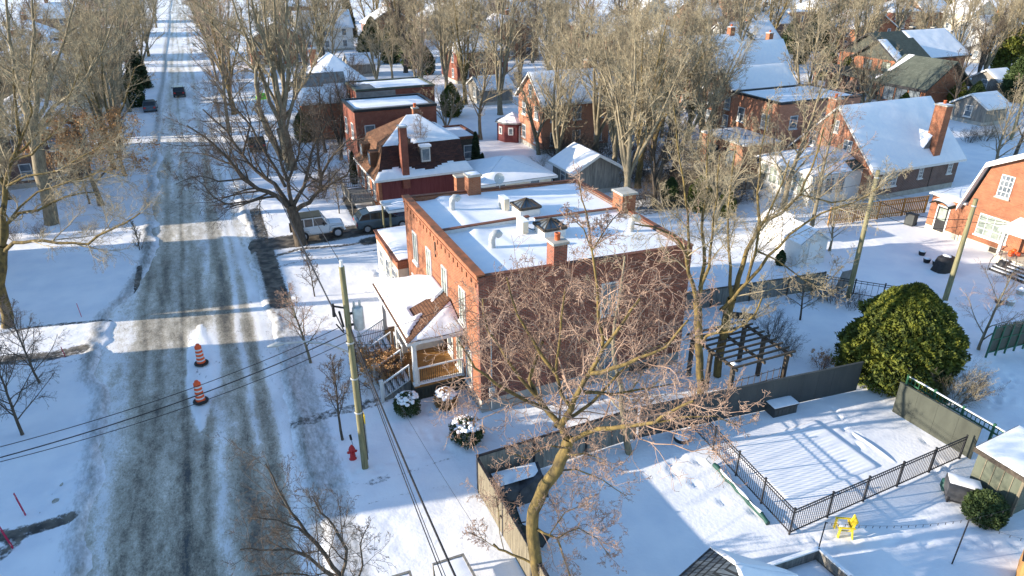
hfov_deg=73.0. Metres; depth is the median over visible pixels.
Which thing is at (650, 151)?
bare shrub
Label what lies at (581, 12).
bare tree
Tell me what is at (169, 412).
overhead wire
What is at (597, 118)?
bare tree
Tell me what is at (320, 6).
bare tree
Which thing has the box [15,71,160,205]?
oak tree
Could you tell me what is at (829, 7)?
bare tree
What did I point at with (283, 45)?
bare tree
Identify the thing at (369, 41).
bare tree
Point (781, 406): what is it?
deck box
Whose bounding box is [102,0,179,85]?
bare tree
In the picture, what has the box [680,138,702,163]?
bare shrub
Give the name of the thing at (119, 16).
bare tree
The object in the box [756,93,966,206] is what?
steep roof house
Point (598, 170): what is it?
garage
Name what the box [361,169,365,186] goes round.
window
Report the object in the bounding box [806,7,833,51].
cedar tree
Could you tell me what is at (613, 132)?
bare tree
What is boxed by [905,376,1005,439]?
green railing
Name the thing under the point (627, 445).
maple tree
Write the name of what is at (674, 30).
bare tree
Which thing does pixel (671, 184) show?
cedar tree
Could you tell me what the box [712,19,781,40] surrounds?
distant house
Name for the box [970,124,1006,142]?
bare shrub
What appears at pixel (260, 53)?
distant house
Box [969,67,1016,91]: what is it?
garage
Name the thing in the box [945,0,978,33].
bare tree
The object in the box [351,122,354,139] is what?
window
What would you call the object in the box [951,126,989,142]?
bare shrub
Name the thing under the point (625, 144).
bare tree
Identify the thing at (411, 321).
overhead wire
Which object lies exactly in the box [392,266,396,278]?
window
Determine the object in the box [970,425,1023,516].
garden shed
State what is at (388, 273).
window
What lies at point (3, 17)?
bare tree
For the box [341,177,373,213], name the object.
front deck
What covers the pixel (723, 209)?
cedar tree
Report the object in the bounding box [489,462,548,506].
covered table
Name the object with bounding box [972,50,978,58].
window
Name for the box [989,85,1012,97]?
bare shrub
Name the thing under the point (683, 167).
bare shrub
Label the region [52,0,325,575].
road
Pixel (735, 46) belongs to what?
dormer house
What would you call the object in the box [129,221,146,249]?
young tree
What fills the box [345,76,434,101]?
grey red house
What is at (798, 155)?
bare tree
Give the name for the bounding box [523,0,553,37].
bare tree
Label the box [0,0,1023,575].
snow ground
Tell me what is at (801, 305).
young tree
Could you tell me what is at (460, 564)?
timber frame
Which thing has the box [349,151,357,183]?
slim cedar
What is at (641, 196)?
bare shrub
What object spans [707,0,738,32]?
bare tree
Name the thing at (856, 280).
garden fence
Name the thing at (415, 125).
young tree
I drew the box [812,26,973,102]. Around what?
modern brick house
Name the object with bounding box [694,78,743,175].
bare tree
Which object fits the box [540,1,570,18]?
distant house
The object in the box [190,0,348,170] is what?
many stemmed tree
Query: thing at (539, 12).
bare tree
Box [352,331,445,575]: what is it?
overhead wire
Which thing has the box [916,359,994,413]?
bare shrub
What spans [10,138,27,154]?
window
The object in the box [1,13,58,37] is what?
distant house
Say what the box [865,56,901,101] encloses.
bare tree
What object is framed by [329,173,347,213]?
young tree
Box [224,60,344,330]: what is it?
overhead wire
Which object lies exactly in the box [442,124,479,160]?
annex
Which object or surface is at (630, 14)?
bare tree
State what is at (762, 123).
window
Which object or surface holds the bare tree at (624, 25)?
on the snow ground
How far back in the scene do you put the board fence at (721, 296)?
44.81 m
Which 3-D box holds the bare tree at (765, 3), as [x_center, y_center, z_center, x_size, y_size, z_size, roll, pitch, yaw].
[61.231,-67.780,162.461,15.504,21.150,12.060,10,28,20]
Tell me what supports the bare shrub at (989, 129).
on the snow ground
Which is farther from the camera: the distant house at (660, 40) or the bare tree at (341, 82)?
the distant house at (660, 40)
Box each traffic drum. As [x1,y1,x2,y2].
[193,380,208,404]
[194,343,208,366]
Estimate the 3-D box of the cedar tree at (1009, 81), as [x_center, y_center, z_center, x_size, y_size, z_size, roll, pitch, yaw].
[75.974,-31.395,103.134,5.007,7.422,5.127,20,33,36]
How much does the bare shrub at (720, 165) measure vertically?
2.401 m
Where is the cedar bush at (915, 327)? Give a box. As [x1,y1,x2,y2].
[830,281,972,403]
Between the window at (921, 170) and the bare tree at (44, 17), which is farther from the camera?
the bare tree at (44, 17)
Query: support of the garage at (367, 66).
on the snow ground
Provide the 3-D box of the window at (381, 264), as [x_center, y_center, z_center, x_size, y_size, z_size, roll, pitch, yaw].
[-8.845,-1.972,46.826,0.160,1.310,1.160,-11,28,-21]
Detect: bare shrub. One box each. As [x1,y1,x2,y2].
[8,224,27,240]
[25,220,48,237]
[74,215,99,234]
[307,174,331,198]
[317,167,338,184]
[324,133,345,153]
[341,338,385,370]
[346,349,403,398]
[363,343,420,380]
[511,71,524,87]
[524,47,540,60]
[526,45,544,60]
[530,154,547,168]
[531,130,583,156]
[542,131,594,155]
[562,135,611,154]
[568,137,611,154]
[589,136,619,156]
[601,141,648,163]
[608,160,646,187]
[615,156,669,182]
[620,159,649,181]
[622,186,660,208]
[630,172,666,202]
[631,137,658,157]
[631,142,661,158]
[634,166,685,190]
[641,190,675,209]
[643,158,669,178]
[647,179,693,206]
[649,156,702,178]
[650,154,716,185]
[655,138,683,159]
[656,132,699,157]
[656,163,723,196]
[659,171,688,191]
[662,179,719,208]
[663,163,695,183]
[669,167,722,189]
[672,137,709,166]
[675,162,737,187]
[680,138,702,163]
[684,159,742,182]
[701,159,735,173]
[715,181,759,204]
[720,181,752,203]
[726,162,767,185]
[734,184,773,201]
[752,306,796,340]
[770,325,809,357]
[804,270,838,298]
[809,346,837,369]
[811,276,856,304]
[836,286,868,310]
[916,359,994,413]
[938,354,999,401]
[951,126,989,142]
[955,368,1010,401]
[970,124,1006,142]
[977,122,1006,136]
[984,79,1016,94]
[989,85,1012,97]
[990,120,1023,135]
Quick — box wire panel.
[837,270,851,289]
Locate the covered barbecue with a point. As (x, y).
(943, 264)
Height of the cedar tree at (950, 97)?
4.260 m
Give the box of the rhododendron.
[960,488,1010,530]
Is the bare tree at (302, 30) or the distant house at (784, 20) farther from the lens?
the distant house at (784, 20)
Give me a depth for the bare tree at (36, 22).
100.11 m
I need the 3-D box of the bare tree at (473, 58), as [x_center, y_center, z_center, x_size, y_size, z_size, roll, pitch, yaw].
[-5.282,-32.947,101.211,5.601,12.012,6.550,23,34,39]
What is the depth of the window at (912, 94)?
98.98 m
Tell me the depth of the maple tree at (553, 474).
20.36 m
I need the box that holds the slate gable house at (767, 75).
[702,62,797,128]
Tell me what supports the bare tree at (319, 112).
on the snow ground
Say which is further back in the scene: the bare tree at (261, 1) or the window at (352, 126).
the bare tree at (261, 1)
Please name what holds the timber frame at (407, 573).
on the snow ground
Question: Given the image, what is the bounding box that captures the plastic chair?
[833,514,858,539]
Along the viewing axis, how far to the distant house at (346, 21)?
156.16 m
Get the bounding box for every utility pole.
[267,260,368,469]
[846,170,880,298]
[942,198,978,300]
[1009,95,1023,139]
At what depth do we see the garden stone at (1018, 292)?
45.66 m
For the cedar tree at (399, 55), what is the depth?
131.70 m
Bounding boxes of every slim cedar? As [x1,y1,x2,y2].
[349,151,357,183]
[470,131,480,159]
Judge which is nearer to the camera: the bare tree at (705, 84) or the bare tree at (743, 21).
the bare tree at (705, 84)
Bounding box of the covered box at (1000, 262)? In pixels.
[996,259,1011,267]
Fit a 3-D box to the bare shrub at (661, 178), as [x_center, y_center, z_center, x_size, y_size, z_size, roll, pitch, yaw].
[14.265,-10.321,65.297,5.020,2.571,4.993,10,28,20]
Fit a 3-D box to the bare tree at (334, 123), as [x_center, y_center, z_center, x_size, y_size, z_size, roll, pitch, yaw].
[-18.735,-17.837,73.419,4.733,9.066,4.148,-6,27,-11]
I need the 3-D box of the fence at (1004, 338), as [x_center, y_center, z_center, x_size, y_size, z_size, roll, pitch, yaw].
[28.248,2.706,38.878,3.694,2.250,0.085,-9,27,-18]
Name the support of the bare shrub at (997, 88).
on the snow ground
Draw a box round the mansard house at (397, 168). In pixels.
[353,103,473,205]
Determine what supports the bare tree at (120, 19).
on the snow ground
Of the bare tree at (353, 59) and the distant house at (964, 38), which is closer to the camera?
the bare tree at (353, 59)
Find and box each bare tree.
[0,0,32,35]
[0,2,53,52]
[0,7,57,92]
[0,11,86,105]
[0,18,43,86]
[0,37,46,153]
[0,75,24,199]
[0,119,19,197]
[10,0,62,24]
[21,0,42,15]
[25,0,133,122]
[37,0,156,127]
[40,18,160,169]
[43,0,140,147]
[57,0,98,23]
[60,0,143,42]
[64,0,137,102]
[74,0,135,111]
[85,98,133,176]
[101,0,153,38]
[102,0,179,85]
[126,0,166,56]
[135,0,158,15]
[166,0,264,114]
[174,0,217,80]
[175,0,223,64]
[178,0,207,49]
[182,0,269,132]
[186,0,251,62]
[241,0,292,65]
[247,0,282,22]
[248,0,300,84]
[271,0,320,69]
[283,0,345,57]
[288,58,308,110]
[298,91,337,175]
[300,71,334,152]
[301,0,339,55]
[305,0,350,60]
[308,74,354,159]
[319,0,351,36]
[321,59,361,110]
[341,48,369,73]
[345,3,392,78]
[349,0,383,18]
[352,145,367,177]
[357,0,386,11]
[369,0,413,22]
[369,8,403,77]
[374,0,434,72]
[379,0,421,38]
[388,6,439,76]
[394,0,437,76]
[398,14,453,82]
[412,0,469,88]
[416,74,472,125]
[423,0,502,104]
[424,0,462,64]
[425,0,472,25]
[442,0,476,34]
[447,21,509,139]
[450,21,491,102]
[453,0,541,114]
[456,0,499,28]
[474,0,509,47]
[474,17,514,74]
[481,0,509,12]
[486,0,536,19]
[495,0,539,86]
[505,54,580,154]
[507,0,545,62]
[521,15,595,153]
[522,0,575,66]
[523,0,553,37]
[524,0,594,70]
[525,0,572,47]
[534,0,621,69]
[545,0,581,38]
[551,0,617,67]
[553,0,662,150]
[560,96,595,148]
[561,0,600,50]
[564,0,611,47]
[572,1,670,161]
[575,0,702,187]
[584,0,719,188]
[604,0,655,57]
[606,0,630,13]
[608,0,648,65]
[611,0,639,12]
[612,3,649,57]
[613,0,650,30]
[618,28,652,116]
[622,0,734,160]
[626,29,757,174]
[635,94,697,206]
[639,0,741,140]
[641,0,663,21]
[655,0,734,136]
[657,0,697,29]
[659,22,694,137]
[662,0,712,46]
[663,0,719,41]
[671,0,766,158]
[678,117,765,224]
[683,0,715,31]
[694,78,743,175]
[704,0,750,40]
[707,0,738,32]
[708,54,739,127]
[712,0,767,24]
[714,0,765,39]
[734,0,792,33]
[742,114,791,170]
[755,0,793,17]
[756,46,850,209]
[769,80,877,226]
[779,0,867,83]
[781,0,831,74]
[784,53,844,106]
[816,11,873,89]
[817,0,850,44]
[817,178,857,250]
[820,0,866,49]
[822,0,840,17]
[840,0,889,38]
[842,47,883,102]
[845,24,909,102]
[847,0,887,36]
[861,0,900,31]
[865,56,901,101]
[885,0,921,30]
[890,0,918,30]
[899,0,959,28]
[902,0,960,29]
[932,20,993,99]
[942,0,988,45]
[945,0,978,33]
[961,0,988,18]
[968,2,1014,72]
[969,0,1023,69]
[972,0,1023,64]
[979,0,1021,13]
[981,74,1023,159]
[986,0,1022,37]
[1010,77,1023,155]
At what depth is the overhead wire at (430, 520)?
20.77 m
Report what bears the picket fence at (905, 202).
on the snow ground
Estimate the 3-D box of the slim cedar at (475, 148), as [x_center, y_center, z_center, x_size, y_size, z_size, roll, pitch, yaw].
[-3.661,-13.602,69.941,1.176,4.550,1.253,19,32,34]
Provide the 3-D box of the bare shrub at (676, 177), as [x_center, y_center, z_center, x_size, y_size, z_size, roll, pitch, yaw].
[16.896,-9.804,63.392,6.598,3.397,6.634,-13,29,-25]
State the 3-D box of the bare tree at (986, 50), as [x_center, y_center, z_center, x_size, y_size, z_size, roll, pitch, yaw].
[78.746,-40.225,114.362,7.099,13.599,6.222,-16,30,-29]
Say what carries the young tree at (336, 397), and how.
on the snow ground
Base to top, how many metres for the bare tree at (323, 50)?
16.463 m
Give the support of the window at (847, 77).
in the modern brick house at (923, 54)
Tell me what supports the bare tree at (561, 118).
on the snow ground
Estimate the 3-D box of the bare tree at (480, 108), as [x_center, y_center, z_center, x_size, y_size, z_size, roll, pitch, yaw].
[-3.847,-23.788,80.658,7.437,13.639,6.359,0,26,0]
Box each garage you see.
[342,52,376,76]
[466,74,515,105]
[467,155,557,187]
[548,142,622,192]
[949,91,1011,125]
[965,42,995,62]
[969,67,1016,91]
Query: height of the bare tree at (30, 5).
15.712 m
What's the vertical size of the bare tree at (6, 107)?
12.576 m
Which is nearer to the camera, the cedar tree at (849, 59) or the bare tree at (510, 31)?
the bare tree at (510, 31)
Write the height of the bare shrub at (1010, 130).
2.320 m
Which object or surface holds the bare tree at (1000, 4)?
on the snow ground
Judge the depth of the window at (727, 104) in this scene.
84.50 m
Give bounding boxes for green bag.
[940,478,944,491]
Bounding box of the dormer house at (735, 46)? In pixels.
[661,24,751,111]
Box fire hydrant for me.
[347,445,356,460]
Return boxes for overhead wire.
[0,326,340,446]
[0,333,346,457]
[0,341,346,461]
[224,47,338,259]
[224,59,336,315]
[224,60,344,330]
[348,324,442,575]
[351,318,478,532]
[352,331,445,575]
[352,333,455,575]
[354,326,472,344]
[355,294,470,337]
[636,184,861,200]
[877,200,966,219]
[879,212,965,228]
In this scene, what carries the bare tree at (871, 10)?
on the snow ground
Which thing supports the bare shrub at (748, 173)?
on the snow ground
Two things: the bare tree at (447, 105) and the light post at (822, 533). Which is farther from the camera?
the bare tree at (447, 105)
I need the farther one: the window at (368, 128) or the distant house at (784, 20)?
the distant house at (784, 20)
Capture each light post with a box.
[818,522,827,546]
[951,519,971,563]
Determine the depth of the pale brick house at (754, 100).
70.82 m
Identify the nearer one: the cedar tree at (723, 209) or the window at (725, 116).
the cedar tree at (723, 209)
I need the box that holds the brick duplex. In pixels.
[356,171,693,412]
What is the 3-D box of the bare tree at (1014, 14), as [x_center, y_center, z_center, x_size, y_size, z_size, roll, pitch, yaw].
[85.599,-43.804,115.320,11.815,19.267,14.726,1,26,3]
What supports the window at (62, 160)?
in the distant house at (24, 165)
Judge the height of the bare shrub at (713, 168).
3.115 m
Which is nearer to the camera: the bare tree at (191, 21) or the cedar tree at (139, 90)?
the cedar tree at (139, 90)
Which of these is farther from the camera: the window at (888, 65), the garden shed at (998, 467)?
the window at (888, 65)
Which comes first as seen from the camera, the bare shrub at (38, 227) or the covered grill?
the covered grill
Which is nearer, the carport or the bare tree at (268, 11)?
the carport
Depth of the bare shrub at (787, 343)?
38.66 m
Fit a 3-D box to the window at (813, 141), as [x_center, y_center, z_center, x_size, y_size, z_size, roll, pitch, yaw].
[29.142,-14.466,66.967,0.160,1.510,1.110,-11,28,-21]
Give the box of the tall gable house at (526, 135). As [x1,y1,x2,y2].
[514,58,611,153]
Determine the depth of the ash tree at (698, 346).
30.88 m
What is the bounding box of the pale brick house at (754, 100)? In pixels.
[701,84,862,175]
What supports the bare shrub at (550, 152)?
on the snow ground
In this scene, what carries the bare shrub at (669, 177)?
on the snow ground
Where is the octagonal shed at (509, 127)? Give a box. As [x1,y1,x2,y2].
[495,112,520,142]
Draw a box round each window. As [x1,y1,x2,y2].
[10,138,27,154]
[18,163,34,180]
[46,138,59,151]
[53,160,67,176]
[344,116,348,133]
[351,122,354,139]
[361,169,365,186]
[364,125,374,132]
[366,174,370,193]
[372,182,376,201]
[379,247,384,270]
[385,256,390,279]
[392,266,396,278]
[412,230,418,267]
[425,246,431,274]
[441,264,447,295]
[455,336,464,375]
[458,285,466,328]
[464,145,471,159]
[464,346,473,388]
[473,86,475,97]
[508,128,512,134]
[521,101,525,115]
[521,123,525,138]
[533,107,538,121]
[560,170,565,179]
[573,106,581,120]
[596,341,613,371]
[600,282,618,317]
[629,359,656,370]
[708,145,718,162]
[720,114,728,127]
[723,148,735,167]
[724,96,730,110]
[735,107,744,122]
[760,113,768,130]
[788,115,798,129]
[808,130,817,146]
[831,119,839,133]
[842,139,852,152]
[843,76,849,87]
[881,85,894,99]
[881,172,898,188]
[882,62,890,71]
[894,88,907,99]
[908,90,920,97]
[916,168,923,179]
[945,163,953,174]
[962,104,973,117]
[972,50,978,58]
[972,213,1009,245]
[982,79,987,87]
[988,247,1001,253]
[994,174,1015,200]
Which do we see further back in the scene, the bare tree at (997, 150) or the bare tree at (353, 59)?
the bare tree at (353, 59)
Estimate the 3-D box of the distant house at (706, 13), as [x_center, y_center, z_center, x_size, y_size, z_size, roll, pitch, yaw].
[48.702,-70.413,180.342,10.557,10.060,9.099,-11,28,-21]
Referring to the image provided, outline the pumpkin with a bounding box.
[1008,248,1020,255]
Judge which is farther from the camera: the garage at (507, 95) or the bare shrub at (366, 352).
the garage at (507, 95)
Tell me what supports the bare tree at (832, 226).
on the snow ground
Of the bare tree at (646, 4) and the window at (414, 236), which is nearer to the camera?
the window at (414, 236)
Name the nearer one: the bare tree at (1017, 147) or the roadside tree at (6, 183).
the roadside tree at (6, 183)
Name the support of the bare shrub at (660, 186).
on the snow ground
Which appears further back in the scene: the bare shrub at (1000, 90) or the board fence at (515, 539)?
the bare shrub at (1000, 90)
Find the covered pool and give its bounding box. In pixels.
[728,420,896,500]
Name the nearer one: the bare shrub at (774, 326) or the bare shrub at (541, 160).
the bare shrub at (774, 326)
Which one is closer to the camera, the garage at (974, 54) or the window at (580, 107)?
the window at (580, 107)
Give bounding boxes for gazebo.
[679,547,797,575]
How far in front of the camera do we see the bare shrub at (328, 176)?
66.55 m
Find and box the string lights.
[831,519,967,527]
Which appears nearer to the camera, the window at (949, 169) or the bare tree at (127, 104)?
the window at (949, 169)
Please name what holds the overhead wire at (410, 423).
attached to the utility pole at (357, 312)
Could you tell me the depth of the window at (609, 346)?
35.95 m
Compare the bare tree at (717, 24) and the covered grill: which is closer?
the covered grill
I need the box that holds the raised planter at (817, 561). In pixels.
[768,546,853,575]
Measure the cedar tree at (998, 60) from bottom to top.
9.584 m
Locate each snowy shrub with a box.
[392,390,421,418]
[434,386,458,411]
[448,414,485,449]
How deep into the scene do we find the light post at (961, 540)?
25.22 m
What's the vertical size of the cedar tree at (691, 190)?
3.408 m
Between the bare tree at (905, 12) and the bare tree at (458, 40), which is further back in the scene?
the bare tree at (905, 12)
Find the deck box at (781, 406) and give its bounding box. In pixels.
[765,396,798,417]
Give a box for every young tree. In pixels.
[0,294,69,383]
[0,329,59,435]
[66,151,90,203]
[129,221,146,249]
[272,281,331,363]
[296,243,320,296]
[317,354,352,440]
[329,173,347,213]
[407,108,428,160]
[785,271,823,319]
[956,248,1023,349]
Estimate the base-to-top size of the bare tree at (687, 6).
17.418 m
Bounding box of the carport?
[380,198,403,227]
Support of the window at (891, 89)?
in the modern brick house at (923, 54)
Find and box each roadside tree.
[0,0,124,225]
[0,23,181,328]
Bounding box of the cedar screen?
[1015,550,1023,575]
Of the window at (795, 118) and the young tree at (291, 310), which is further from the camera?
the window at (795, 118)
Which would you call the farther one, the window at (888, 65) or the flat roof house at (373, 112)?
the window at (888, 65)
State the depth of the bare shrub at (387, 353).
36.25 m
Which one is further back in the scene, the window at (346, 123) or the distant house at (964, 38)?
the distant house at (964, 38)
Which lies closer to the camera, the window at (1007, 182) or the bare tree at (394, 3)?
the window at (1007, 182)
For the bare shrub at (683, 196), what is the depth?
60.77 m
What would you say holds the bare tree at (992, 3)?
on the snow ground
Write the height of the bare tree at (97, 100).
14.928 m
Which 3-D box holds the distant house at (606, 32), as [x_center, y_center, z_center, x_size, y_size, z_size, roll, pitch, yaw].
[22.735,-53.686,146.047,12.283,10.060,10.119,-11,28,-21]
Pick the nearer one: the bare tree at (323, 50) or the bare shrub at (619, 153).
the bare shrub at (619, 153)
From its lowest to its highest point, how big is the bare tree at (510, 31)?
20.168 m
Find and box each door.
[447,337,453,359]
[519,126,520,142]
[805,241,820,266]
[931,204,950,232]
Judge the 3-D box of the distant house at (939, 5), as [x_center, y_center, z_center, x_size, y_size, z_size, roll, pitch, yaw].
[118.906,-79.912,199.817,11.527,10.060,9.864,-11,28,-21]
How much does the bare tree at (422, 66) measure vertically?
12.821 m
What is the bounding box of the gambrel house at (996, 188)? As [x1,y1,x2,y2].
[924,153,1023,283]
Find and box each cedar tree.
[120,70,145,107]
[293,107,314,142]
[355,28,377,58]
[363,16,379,45]
[379,23,400,63]
[398,28,419,68]
[423,48,435,74]
[440,82,463,117]
[661,176,680,206]
[687,175,714,212]
[719,190,737,217]
[775,249,786,265]
[781,20,801,53]
[792,38,810,63]
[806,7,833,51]
[817,43,838,79]
[832,56,852,88]
[899,92,909,98]
[947,80,967,103]
[964,81,985,95]
[990,24,1023,75]
[997,55,1023,102]
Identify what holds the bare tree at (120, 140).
on the snow ground
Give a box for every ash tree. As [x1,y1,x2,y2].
[608,87,784,393]
[701,82,912,377]
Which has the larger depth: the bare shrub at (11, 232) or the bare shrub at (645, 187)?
the bare shrub at (645, 187)
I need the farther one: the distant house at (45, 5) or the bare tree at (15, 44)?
the distant house at (45, 5)
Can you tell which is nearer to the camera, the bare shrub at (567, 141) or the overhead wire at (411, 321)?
the overhead wire at (411, 321)
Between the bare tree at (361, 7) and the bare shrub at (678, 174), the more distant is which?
the bare tree at (361, 7)
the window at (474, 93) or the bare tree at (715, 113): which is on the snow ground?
the bare tree at (715, 113)
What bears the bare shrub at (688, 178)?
on the snow ground
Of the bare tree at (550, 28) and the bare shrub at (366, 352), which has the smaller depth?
the bare shrub at (366, 352)
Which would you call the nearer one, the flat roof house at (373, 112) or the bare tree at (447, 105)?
the flat roof house at (373, 112)
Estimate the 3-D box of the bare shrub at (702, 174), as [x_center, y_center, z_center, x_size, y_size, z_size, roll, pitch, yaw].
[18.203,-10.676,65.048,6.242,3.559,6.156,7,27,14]
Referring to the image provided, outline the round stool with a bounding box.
[674,430,689,443]
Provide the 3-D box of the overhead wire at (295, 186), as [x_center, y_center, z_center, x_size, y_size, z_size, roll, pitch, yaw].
[-20.180,-14.406,53.889,0.025,1.378,67.504,-11,28,-21]
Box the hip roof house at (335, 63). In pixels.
[292,45,367,138]
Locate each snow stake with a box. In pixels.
[0,527,13,548]
[13,493,25,515]
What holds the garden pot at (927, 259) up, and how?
on the snow ground
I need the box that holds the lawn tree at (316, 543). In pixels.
[208,432,394,575]
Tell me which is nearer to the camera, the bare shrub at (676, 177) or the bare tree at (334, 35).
the bare shrub at (676, 177)
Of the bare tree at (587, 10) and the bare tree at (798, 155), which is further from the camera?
the bare tree at (587, 10)
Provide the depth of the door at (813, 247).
49.68 m
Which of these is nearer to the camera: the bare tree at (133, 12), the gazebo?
the gazebo
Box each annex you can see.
[373,225,408,280]
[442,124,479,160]
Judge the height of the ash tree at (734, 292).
15.175 m
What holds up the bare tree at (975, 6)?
on the snow ground
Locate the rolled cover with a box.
[705,455,769,524]
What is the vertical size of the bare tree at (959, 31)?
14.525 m
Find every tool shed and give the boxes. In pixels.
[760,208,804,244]
[774,218,831,267]
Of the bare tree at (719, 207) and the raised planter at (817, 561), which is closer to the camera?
the raised planter at (817, 561)
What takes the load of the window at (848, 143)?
in the steep roof house at (917, 131)
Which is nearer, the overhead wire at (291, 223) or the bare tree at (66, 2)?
the overhead wire at (291, 223)
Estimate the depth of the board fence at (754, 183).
65.56 m
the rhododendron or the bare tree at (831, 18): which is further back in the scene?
the bare tree at (831, 18)
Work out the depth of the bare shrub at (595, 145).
73.99 m
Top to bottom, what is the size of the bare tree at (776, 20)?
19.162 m
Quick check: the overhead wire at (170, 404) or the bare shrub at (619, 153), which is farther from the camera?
the bare shrub at (619, 153)
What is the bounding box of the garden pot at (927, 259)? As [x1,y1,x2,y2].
[923,256,930,263]
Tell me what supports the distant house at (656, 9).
on the snow ground
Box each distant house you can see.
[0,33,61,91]
[0,80,89,190]
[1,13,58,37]
[14,0,70,34]
[37,42,108,117]
[243,16,308,67]
[279,0,309,22]
[292,5,353,52]
[360,2,414,31]
[418,0,468,39]
[441,25,507,83]
[457,0,491,16]
[481,8,537,59]
[499,0,544,35]
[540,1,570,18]
[562,6,599,43]
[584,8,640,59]
[632,0,668,24]
[636,19,672,70]
[676,2,721,34]
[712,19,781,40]
[725,2,792,36]
[786,9,815,30]
[795,0,830,12]
[832,5,897,48]
[870,1,921,30]
[910,0,948,29]
[940,0,996,31]
[950,10,1023,46]
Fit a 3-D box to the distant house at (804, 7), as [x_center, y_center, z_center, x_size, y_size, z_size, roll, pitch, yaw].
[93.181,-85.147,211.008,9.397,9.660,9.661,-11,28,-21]
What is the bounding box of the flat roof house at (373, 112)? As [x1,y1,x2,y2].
[341,93,436,181]
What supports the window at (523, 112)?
in the tall gable house at (526, 135)
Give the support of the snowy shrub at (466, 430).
on the snow ground
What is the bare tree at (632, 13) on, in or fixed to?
on the snow ground
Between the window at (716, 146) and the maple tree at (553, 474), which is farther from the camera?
the window at (716, 146)
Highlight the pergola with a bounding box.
[686,319,795,390]
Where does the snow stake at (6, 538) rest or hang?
on the snow ground
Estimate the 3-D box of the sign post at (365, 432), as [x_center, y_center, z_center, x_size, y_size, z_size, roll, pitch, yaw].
[-6.533,6.558,30.924,0.070,2.300,0.340,-11,28,-21]
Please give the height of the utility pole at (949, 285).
7.200 m
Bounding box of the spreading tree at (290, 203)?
[148,44,374,246]
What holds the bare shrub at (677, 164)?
on the snow ground
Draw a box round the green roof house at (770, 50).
[742,30,795,74]
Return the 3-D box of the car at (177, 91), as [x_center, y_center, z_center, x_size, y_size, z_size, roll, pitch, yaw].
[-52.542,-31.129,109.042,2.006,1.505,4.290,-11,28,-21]
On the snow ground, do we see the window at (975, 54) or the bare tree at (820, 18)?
the bare tree at (820, 18)
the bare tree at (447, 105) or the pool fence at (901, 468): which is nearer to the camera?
the pool fence at (901, 468)
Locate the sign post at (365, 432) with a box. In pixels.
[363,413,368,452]
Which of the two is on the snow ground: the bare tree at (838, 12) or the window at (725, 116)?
the bare tree at (838, 12)
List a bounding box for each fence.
[476,406,636,489]
[477,457,548,575]
[638,361,863,436]
[685,271,826,310]
[689,174,764,189]
[691,404,968,534]
[825,275,891,296]
[827,195,929,225]
[892,381,982,458]
[985,319,1023,357]
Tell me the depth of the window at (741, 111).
73.52 m
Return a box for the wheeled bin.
[904,212,919,226]
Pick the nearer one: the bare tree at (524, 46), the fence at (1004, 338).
the fence at (1004, 338)
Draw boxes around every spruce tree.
[124,30,153,88]
[341,0,358,37]
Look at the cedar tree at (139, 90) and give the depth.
99.58 m
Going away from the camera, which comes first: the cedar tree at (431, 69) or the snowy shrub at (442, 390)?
the snowy shrub at (442, 390)
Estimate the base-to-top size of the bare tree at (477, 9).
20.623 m
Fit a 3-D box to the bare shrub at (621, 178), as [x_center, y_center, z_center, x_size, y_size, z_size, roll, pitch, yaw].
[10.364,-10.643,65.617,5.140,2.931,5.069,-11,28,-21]
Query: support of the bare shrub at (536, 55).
on the snow ground
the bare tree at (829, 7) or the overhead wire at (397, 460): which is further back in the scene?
the bare tree at (829, 7)
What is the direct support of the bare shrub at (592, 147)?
on the snow ground
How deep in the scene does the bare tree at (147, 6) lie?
183.34 m
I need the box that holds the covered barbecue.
[930,254,954,273]
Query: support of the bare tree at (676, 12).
on the snow ground
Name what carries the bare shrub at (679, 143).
on the snow ground
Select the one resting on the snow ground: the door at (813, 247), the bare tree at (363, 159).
the bare tree at (363, 159)
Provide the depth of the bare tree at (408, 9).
117.20 m
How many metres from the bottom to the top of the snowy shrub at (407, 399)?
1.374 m
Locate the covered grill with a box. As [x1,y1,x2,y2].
[944,472,982,503]
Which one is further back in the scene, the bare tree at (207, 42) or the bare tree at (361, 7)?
the bare tree at (361, 7)
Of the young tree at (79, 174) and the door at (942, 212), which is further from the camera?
the young tree at (79, 174)
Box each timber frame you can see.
[392,570,411,575]
[432,553,475,575]
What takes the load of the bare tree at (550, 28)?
on the snow ground
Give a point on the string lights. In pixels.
(901, 526)
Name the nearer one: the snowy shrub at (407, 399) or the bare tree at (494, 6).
the snowy shrub at (407, 399)
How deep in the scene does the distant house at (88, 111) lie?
91.45 m
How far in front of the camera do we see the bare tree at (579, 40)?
79.22 m
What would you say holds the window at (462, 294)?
in the brick duplex
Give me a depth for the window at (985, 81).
108.90 m
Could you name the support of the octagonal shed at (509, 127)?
on the snow ground
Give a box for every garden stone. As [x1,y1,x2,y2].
[919,249,925,255]
[1006,297,1015,305]
[1016,287,1023,295]
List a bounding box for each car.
[142,99,157,111]
[171,85,185,96]
[247,131,265,151]
[289,210,345,240]
[353,205,404,232]
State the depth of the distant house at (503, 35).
143.78 m
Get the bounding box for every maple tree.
[408,160,771,575]
[579,235,668,455]

